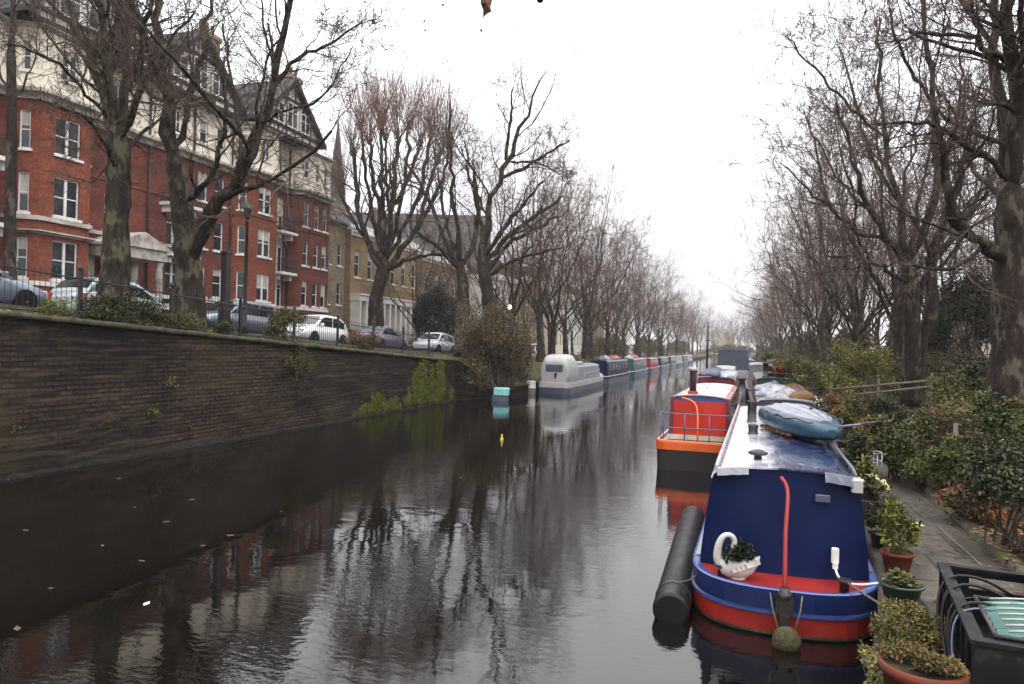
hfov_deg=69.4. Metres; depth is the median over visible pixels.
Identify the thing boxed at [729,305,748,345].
bare tree
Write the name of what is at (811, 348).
bare tree
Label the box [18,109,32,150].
window
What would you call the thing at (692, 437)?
narrowboat
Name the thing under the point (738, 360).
narrowboat
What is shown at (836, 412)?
flower pot
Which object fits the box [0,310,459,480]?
canal wall
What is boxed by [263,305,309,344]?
wall ivy
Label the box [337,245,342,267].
window
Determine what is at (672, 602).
fender pipe
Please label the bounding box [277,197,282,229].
window
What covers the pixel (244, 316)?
street lamp
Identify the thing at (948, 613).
hose
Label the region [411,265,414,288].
window
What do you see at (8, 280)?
parked car
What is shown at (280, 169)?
window
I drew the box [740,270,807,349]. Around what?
bare tree
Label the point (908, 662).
flower pot
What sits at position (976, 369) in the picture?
shrub
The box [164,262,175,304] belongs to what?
window
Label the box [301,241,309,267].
window
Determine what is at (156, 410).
wall weed
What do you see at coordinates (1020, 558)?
flower bed ground
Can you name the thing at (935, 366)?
shrub
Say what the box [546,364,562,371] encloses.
canopy window
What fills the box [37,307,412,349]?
garden wall
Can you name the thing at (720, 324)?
bare tree
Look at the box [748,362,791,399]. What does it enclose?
narrowboat
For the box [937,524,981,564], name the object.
garden hose
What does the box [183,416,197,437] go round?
wall weed
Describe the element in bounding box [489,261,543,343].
terrace house
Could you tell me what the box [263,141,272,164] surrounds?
window
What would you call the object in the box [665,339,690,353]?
hedge
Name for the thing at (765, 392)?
sack
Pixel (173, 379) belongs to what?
wall weed
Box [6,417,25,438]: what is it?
wall weed
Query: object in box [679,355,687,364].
narrowboat
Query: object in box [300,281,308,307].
window
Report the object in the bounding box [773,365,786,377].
flower pot
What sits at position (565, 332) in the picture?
bare tree
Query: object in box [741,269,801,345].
bare tree
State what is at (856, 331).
bare tree
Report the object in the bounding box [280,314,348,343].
parked car
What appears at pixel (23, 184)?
window
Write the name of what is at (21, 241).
window
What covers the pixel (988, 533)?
fallen leaves
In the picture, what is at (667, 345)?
bare tree
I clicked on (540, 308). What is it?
bare tree
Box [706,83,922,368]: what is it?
bare tree
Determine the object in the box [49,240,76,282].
window
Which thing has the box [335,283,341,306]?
window
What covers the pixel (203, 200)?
window
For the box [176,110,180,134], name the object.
window
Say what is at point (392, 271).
window
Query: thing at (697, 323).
bare tree
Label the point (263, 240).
window
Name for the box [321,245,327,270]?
window
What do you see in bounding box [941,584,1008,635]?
hose
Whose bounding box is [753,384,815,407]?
narrowboat
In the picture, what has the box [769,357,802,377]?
shrub
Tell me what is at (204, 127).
window
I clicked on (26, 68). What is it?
window
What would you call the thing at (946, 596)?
hose
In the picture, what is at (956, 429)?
garden stake
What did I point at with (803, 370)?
shrub
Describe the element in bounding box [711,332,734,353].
end block
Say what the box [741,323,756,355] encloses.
bare tree
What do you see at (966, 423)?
shrub
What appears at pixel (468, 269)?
bare tree
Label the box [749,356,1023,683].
towpath
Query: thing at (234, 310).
parked car
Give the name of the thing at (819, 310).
bare tree
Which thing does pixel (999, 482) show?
shrub
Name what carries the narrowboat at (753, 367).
on the canal water
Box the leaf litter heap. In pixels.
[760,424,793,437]
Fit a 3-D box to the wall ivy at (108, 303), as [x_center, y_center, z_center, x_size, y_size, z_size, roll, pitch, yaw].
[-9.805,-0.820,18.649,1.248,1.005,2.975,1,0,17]
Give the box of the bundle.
[596,355,606,360]
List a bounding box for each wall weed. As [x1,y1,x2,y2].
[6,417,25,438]
[99,412,119,430]
[148,403,159,419]
[165,369,178,387]
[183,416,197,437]
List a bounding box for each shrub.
[570,354,591,362]
[590,353,620,359]
[751,343,783,361]
[752,348,792,361]
[759,351,805,361]
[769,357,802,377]
[776,354,816,388]
[789,358,832,400]
[810,396,832,411]
[820,338,900,404]
[823,393,854,418]
[832,390,871,431]
[852,414,885,433]
[854,395,913,426]
[864,412,940,482]
[868,596,945,650]
[875,347,989,399]
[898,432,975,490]
[901,409,961,448]
[911,398,982,460]
[919,370,986,435]
[922,355,988,395]
[939,395,1023,459]
[940,438,1023,555]
[956,387,1023,501]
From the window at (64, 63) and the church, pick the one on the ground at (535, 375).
the church
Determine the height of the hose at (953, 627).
0.569 m
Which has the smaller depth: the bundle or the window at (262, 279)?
the window at (262, 279)
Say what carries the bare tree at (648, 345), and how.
on the ground at (535, 375)
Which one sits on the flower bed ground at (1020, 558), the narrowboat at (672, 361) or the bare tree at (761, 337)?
the bare tree at (761, 337)
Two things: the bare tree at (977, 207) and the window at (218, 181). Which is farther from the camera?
the window at (218, 181)
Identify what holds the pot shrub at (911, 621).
on the towpath
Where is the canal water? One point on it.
(534, 545)
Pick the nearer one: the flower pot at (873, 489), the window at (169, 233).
the flower pot at (873, 489)
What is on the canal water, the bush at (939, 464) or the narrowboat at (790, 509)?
the narrowboat at (790, 509)
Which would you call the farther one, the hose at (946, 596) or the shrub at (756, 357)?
the shrub at (756, 357)
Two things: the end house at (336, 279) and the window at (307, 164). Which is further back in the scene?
the end house at (336, 279)
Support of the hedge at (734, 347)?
on the far bank
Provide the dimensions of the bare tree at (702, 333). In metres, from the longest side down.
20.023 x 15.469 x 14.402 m
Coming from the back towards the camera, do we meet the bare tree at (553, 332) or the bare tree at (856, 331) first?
the bare tree at (553, 332)
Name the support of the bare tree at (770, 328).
on the flower bed ground at (1020, 558)
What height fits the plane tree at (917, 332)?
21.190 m
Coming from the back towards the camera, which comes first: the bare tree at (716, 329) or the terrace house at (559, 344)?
the bare tree at (716, 329)
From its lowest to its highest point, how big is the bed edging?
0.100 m
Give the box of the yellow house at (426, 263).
[402,231,467,338]
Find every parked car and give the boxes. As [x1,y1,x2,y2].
[0,270,47,307]
[47,277,168,322]
[206,300,278,335]
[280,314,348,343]
[350,326,407,349]
[412,332,453,352]
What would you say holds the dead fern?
on the flower bed ground at (1020, 558)
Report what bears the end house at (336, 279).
on the ground at (535, 375)
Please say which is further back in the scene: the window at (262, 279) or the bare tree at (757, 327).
the bare tree at (757, 327)
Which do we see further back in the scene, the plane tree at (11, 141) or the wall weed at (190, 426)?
the plane tree at (11, 141)
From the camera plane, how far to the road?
197.06 m
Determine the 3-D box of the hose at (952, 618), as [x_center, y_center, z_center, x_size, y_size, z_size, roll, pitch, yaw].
[3.591,2.282,5.609,0.809,0.596,0.258,2,0,-15]
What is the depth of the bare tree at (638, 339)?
118.86 m
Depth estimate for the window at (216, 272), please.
51.15 m
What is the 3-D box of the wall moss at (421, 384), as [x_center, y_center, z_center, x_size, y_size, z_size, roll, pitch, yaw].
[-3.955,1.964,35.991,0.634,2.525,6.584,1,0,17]
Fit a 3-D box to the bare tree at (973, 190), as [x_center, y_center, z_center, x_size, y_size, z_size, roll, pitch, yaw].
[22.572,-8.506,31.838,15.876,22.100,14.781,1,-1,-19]
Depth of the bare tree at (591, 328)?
85.58 m
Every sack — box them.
[754,382,777,390]
[754,387,773,396]
[765,390,789,398]
[771,385,784,390]
[775,387,794,396]
[785,382,804,388]
[789,388,814,399]
[792,385,801,390]
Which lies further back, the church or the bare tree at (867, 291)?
the church
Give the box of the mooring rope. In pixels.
[847,582,879,602]
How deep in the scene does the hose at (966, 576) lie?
6.35 m
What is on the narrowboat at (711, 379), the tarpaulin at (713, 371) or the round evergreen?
the tarpaulin at (713, 371)
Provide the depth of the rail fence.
28.13 m
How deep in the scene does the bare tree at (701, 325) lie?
286.72 m
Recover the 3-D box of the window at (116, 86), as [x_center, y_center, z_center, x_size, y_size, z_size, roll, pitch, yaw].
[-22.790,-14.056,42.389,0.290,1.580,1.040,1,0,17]
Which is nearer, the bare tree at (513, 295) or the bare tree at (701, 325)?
the bare tree at (513, 295)
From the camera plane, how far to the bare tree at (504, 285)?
90.09 m
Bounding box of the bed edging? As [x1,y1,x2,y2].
[751,356,1023,572]
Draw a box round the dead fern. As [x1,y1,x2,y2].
[930,482,1012,524]
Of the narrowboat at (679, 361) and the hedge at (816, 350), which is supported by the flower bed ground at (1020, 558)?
the hedge at (816, 350)
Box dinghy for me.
[758,403,880,439]
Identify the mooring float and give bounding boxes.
[492,381,509,401]
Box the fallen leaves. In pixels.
[876,424,1023,600]
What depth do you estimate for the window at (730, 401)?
19.89 m
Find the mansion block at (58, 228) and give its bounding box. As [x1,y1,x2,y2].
[0,0,335,317]
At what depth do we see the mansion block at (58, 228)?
44.89 m
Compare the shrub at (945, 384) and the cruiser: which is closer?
the shrub at (945, 384)
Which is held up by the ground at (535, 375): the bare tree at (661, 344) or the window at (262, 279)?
the bare tree at (661, 344)
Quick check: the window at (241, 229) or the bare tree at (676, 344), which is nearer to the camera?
the window at (241, 229)
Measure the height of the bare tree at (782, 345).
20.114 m
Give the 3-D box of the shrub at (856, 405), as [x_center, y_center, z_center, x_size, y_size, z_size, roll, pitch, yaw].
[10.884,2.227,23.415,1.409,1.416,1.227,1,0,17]
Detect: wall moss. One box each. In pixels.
[274,365,317,399]
[350,390,401,416]
[401,357,456,408]
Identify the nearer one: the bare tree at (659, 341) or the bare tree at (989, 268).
the bare tree at (989, 268)
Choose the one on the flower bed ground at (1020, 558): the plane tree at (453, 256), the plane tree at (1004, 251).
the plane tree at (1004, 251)
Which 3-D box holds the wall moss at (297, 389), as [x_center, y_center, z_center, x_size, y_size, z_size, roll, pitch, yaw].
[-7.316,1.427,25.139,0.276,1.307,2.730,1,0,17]
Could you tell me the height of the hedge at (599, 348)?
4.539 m
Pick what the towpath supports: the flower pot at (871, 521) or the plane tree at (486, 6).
the flower pot at (871, 521)
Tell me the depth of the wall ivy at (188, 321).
20.23 m
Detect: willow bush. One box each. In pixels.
[442,296,536,390]
[507,324,538,381]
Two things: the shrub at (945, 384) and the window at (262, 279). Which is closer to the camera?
the shrub at (945, 384)
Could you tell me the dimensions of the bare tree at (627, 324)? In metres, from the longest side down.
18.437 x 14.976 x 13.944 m
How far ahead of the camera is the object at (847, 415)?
18.27 m
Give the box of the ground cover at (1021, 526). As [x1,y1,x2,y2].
[812,383,1023,531]
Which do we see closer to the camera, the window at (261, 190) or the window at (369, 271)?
the window at (261, 190)
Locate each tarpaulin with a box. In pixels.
[698,366,723,376]
[720,370,734,377]
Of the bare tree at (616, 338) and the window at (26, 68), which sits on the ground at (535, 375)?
the bare tree at (616, 338)
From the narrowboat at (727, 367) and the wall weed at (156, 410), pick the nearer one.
the wall weed at (156, 410)
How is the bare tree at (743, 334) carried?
on the far bank
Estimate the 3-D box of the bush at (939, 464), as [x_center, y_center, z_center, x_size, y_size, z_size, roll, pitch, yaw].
[7.776,2.163,13.313,1.568,1.183,1.464,2,0,-45]
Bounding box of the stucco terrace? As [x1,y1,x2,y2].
[330,208,424,344]
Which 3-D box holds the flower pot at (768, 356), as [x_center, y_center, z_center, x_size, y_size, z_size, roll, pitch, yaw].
[18.060,1.159,51.950,0.698,0.788,0.700,2,0,-40]
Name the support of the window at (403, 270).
in the stucco terrace
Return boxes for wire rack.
[840,448,882,479]
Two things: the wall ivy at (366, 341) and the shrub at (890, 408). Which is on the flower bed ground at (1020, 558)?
the shrub at (890, 408)
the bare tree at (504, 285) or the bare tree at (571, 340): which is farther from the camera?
the bare tree at (571, 340)
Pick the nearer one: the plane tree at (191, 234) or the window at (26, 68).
the plane tree at (191, 234)
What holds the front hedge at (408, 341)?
on the ground at (535, 375)
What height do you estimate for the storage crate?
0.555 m
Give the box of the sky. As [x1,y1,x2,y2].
[135,0,1021,351]
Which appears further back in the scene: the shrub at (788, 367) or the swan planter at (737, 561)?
the shrub at (788, 367)
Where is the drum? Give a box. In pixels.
[526,381,535,393]
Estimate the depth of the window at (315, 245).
61.28 m
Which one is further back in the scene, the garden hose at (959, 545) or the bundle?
the bundle
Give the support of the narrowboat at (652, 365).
on the canal water
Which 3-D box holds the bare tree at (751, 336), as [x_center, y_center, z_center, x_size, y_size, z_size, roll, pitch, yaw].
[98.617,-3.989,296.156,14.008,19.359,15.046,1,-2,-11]
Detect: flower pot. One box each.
[764,353,773,363]
[768,365,774,376]
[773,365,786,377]
[828,403,846,438]
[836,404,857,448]
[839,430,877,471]
[846,427,864,459]
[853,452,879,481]
[860,473,892,518]
[864,500,897,547]
[872,637,969,683]
[873,493,923,572]
[878,567,924,603]
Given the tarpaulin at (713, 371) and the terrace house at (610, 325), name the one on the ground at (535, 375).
the terrace house at (610, 325)
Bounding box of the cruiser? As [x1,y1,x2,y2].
[538,354,602,393]
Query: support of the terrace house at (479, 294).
on the ground at (535, 375)
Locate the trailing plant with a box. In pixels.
[856,639,883,683]
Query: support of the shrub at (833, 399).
on the towpath
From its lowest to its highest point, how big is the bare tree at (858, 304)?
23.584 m
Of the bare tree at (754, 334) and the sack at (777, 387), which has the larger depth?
the bare tree at (754, 334)
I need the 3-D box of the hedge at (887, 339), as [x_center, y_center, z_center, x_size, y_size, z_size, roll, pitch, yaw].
[23.315,0.659,42.990,3.207,4.499,18.292,1,0,17]
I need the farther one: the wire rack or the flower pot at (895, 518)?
the wire rack
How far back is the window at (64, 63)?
38.26 m
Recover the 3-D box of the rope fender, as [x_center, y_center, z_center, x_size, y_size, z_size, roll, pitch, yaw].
[2.850,2.956,7.684,0.336,0.575,0.347,1,0,17]
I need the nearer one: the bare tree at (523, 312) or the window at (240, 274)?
the window at (240, 274)
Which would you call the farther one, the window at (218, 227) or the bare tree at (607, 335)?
the bare tree at (607, 335)
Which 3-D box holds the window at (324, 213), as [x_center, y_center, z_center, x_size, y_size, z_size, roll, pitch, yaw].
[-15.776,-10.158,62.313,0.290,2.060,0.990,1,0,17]
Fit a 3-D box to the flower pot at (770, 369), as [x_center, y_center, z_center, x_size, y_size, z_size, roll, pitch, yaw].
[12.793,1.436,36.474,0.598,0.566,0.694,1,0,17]
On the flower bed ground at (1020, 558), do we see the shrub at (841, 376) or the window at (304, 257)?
the shrub at (841, 376)
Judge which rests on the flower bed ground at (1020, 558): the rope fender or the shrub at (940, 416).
the shrub at (940, 416)
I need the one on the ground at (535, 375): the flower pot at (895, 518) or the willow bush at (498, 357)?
the willow bush at (498, 357)
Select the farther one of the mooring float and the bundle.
the bundle
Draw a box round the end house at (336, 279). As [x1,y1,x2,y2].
[327,215,349,321]
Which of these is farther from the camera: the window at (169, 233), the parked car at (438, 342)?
the parked car at (438, 342)
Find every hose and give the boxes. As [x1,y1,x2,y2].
[936,574,1019,653]
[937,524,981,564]
[940,583,1004,654]
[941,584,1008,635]
[946,597,973,655]
[947,601,996,655]
[950,608,997,657]
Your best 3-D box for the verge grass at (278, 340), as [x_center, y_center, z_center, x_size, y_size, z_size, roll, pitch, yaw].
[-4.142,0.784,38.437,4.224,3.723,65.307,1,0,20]
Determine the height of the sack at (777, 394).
0.264 m
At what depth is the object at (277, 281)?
57.96 m
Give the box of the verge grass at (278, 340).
[0,303,539,384]
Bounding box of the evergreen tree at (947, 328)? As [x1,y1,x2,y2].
[921,243,991,393]
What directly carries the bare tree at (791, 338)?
on the flower bed ground at (1020, 558)
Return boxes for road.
[532,353,690,358]
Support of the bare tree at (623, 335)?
on the ground at (535, 375)
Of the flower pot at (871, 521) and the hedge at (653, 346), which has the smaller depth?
the flower pot at (871, 521)
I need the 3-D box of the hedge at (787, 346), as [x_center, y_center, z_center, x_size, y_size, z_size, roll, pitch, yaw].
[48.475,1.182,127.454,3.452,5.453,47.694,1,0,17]
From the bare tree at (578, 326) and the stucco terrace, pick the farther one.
the bare tree at (578, 326)
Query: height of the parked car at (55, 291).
1.495 m
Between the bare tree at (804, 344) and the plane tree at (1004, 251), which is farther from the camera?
the bare tree at (804, 344)
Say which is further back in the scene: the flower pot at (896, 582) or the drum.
the drum
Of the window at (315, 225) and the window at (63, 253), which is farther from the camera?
the window at (315, 225)
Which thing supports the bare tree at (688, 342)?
on the ground at (535, 375)
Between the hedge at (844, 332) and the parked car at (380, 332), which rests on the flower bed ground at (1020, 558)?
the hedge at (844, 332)
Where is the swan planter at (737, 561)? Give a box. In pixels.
[713,532,760,580]
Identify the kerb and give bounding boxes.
[0,303,695,359]
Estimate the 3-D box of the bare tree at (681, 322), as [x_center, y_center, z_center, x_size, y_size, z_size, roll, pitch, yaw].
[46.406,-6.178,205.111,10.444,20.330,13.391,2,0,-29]
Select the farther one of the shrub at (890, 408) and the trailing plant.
the shrub at (890, 408)
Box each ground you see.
[0,308,710,384]
[748,352,1023,561]
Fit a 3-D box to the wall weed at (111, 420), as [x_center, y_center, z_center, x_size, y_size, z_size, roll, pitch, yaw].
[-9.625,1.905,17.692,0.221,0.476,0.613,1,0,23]
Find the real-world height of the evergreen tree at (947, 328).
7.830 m
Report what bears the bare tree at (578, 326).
on the pavement
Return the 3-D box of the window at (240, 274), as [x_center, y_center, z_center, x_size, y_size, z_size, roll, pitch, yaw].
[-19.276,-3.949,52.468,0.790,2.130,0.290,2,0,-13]
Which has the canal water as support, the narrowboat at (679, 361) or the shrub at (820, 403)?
the narrowboat at (679, 361)
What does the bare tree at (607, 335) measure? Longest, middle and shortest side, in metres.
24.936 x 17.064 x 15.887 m
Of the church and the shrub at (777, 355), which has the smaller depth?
the shrub at (777, 355)
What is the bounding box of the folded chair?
[973,594,1023,642]
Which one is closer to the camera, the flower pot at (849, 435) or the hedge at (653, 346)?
the flower pot at (849, 435)
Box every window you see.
[16,171,30,214]
[17,237,27,279]
[18,41,33,72]
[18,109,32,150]
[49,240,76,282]
[51,177,81,222]
[53,116,83,163]
[60,54,78,87]
[115,84,118,97]
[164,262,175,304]
[166,212,172,251]
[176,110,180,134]
[196,171,207,203]
[199,121,209,146]
[211,268,220,299]
[212,222,221,252]
[215,178,226,208]
[217,128,226,152]
[234,271,243,299]
[235,226,244,255]
[236,183,246,210]
[255,273,270,303]
[256,228,271,259]
[258,187,273,217]
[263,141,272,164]
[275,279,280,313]
[276,238,281,270]
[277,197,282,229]
[278,154,282,172]
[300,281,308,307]
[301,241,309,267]
[302,202,310,228]
[304,161,311,180]
[311,283,318,308]
[312,243,319,269]
[314,206,320,231]
[315,165,321,184]
[319,284,326,309]
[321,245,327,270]
[322,209,328,233]
[324,170,329,187]
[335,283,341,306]
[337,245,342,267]
[354,250,360,278]
[367,253,373,281]
[391,269,396,285]
[401,263,406,287]
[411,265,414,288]
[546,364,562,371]
[729,401,731,420]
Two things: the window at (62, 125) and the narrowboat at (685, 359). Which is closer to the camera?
the window at (62, 125)
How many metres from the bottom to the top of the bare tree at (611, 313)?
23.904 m
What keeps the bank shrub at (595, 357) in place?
on the ground at (535, 375)
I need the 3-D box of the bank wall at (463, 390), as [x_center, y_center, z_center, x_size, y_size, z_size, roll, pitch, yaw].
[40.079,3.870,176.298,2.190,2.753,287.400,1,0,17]
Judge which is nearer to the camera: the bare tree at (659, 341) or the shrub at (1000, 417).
the shrub at (1000, 417)
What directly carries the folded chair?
on the storage crate
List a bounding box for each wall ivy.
[35,296,77,316]
[70,290,170,324]
[133,309,207,329]
[209,321,235,334]
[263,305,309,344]
[282,346,314,380]
[343,330,381,349]
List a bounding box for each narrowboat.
[589,359,629,383]
[621,357,647,376]
[646,357,659,372]
[655,357,669,369]
[656,367,736,472]
[662,356,676,367]
[675,355,682,365]
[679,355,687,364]
[687,355,692,363]
[691,400,878,642]
[697,323,741,406]
[717,350,748,382]
[717,365,735,370]
[745,357,775,397]
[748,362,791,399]
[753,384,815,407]
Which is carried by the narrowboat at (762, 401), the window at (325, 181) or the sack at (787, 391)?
the sack at (787, 391)
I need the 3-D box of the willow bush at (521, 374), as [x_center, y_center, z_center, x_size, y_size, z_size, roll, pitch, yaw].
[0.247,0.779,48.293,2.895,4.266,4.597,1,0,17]
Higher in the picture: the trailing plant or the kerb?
the kerb
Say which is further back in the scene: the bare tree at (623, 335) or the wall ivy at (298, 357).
the bare tree at (623, 335)
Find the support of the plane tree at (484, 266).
on the ground at (535, 375)
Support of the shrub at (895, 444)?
on the towpath
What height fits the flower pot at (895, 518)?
0.901 m
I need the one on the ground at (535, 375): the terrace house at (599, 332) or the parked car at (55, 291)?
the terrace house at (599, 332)
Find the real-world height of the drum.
0.890 m
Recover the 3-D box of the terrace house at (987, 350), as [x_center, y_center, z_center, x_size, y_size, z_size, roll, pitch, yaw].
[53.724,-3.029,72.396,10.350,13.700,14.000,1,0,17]
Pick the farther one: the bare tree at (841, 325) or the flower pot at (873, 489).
the bare tree at (841, 325)
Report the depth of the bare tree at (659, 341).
148.78 m
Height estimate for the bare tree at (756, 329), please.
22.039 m
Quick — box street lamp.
[242,200,252,335]
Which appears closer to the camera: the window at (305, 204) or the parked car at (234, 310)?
the parked car at (234, 310)
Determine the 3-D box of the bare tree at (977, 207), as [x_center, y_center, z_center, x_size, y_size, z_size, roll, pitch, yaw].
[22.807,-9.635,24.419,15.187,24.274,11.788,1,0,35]
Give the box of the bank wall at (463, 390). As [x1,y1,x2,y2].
[454,356,708,399]
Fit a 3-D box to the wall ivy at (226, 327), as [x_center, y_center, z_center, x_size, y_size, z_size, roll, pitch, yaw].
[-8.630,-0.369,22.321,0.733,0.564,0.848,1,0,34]
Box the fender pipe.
[652,506,704,623]
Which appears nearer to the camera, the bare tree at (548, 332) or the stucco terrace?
the stucco terrace
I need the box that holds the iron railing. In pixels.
[0,258,432,355]
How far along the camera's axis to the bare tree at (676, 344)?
189.74 m
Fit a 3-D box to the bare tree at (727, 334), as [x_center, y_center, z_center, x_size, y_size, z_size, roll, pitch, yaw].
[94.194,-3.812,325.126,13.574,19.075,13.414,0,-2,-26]
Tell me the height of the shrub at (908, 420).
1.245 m
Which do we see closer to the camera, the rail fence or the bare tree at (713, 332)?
the rail fence
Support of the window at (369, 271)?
in the stucco terrace
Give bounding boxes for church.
[331,123,490,259]
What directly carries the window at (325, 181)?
in the mansion block at (58, 228)
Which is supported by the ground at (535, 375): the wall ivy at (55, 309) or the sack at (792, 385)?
the wall ivy at (55, 309)
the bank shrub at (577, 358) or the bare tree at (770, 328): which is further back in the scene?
the bare tree at (770, 328)
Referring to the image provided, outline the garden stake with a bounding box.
[953,423,958,465]
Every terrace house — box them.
[462,256,517,343]
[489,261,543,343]
[522,263,565,354]
[559,279,582,354]
[569,286,603,344]
[600,298,618,338]
[606,304,633,352]
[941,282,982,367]
[981,295,990,357]
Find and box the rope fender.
[769,592,802,651]
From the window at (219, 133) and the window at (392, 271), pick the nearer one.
the window at (219, 133)
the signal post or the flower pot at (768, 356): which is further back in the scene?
the flower pot at (768, 356)
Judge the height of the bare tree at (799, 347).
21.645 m
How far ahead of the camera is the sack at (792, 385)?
25.29 m
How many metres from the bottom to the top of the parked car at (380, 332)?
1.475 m
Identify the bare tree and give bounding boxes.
[357,166,478,338]
[408,70,599,330]
[415,208,524,320]
[451,180,537,323]
[464,55,648,362]
[472,128,629,354]
[495,221,572,337]
[505,205,612,354]
[508,168,638,353]
[541,174,643,358]
[544,124,666,359]
[549,167,674,355]
[558,273,602,354]
[570,219,664,355]
[573,274,614,337]
[588,214,674,357]
[588,219,693,355]
[595,253,637,333]
[610,262,679,356]
[611,286,646,340]
[631,254,698,356]
[632,256,680,357]
[642,254,690,356]
[650,292,691,355]
[652,265,694,354]
[665,294,705,354]
[666,285,696,350]
[673,297,708,354]
[683,291,716,354]
[684,279,716,354]
[684,307,716,353]
[699,319,718,348]
[704,305,723,353]
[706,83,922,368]
[710,313,739,346]
[711,310,733,332]
[723,311,743,346]
[727,123,932,359]
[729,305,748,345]
[731,251,812,351]
[732,316,753,345]
[736,300,774,356]
[737,285,789,346]
[740,0,1023,395]
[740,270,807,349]
[741,195,875,364]
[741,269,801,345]
[741,318,763,353]
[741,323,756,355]
[745,217,827,353]
[746,294,770,346]
[748,295,791,347]
[748,317,783,346]
[749,223,862,358]
[750,15,990,360]
[752,204,840,354]
[753,82,985,385]
[790,198,925,348]
[792,171,966,349]
[795,269,847,363]
[800,207,885,331]
[829,100,994,321]
[831,0,1023,327]
[848,40,1009,347]
[911,146,995,344]
[931,112,1023,275]
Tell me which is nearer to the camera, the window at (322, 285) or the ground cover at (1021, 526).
the ground cover at (1021, 526)
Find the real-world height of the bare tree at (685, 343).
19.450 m
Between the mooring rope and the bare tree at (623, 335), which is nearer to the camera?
the mooring rope
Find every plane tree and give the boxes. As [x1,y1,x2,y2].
[0,0,84,279]
[0,0,285,321]
[80,0,410,331]
[314,40,486,325]
[383,20,514,357]
[397,0,542,31]
[408,1,602,346]
[718,0,1023,406]
[768,0,1023,435]
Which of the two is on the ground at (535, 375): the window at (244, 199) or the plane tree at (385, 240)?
the plane tree at (385, 240)
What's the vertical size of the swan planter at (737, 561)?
0.528 m
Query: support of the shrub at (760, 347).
on the towpath
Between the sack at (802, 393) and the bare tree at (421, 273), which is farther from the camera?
the bare tree at (421, 273)
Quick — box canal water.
[0,357,873,683]
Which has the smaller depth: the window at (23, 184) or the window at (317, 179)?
the window at (23, 184)
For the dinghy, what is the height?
0.479 m
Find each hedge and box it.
[406,334,414,344]
[577,334,631,356]
[630,336,666,355]
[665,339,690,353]
[698,344,756,354]
[783,335,803,354]
[801,330,832,363]
[830,320,878,374]
[878,319,955,379]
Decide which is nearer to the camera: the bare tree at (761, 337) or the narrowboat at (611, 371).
the narrowboat at (611, 371)
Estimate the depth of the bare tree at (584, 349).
79.13 m
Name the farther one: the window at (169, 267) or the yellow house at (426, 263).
the yellow house at (426, 263)
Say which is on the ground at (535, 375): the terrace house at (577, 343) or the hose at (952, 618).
the terrace house at (577, 343)
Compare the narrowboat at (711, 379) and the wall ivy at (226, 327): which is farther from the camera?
the narrowboat at (711, 379)
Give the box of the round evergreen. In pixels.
[409,266,456,340]
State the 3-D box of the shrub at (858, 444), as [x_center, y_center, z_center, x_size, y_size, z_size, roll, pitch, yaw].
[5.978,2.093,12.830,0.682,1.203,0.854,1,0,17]
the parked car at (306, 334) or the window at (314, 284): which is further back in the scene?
the window at (314, 284)
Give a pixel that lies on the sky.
(666, 70)
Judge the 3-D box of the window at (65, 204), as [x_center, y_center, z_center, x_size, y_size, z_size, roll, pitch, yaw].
[-23.003,-7.330,38.188,0.290,2.130,1.740,1,0,17]
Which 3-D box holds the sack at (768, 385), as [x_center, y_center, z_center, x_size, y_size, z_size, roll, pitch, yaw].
[8.942,1.554,25.685,0.733,0.330,1.057,2,0,-43]
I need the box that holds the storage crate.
[937,562,1023,683]
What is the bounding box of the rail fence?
[830,373,933,406]
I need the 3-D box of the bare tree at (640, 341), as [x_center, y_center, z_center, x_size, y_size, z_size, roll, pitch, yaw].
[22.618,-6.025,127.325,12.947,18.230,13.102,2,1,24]
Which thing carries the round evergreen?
on the ground at (535, 375)
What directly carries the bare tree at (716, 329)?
on the far bank
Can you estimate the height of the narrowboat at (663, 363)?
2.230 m
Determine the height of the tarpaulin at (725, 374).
0.308 m
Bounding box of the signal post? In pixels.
[218,251,231,333]
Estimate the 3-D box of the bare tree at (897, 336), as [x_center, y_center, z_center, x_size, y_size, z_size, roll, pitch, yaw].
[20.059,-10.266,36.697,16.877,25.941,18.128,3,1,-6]
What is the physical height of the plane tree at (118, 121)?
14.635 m
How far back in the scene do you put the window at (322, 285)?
62.46 m
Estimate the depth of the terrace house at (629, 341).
216.56 m
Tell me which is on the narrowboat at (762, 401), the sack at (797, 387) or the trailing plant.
the sack at (797, 387)
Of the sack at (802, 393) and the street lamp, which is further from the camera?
the street lamp
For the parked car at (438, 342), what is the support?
on the road
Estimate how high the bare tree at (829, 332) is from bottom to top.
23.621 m
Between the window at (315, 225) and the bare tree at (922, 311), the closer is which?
the bare tree at (922, 311)
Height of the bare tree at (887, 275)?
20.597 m

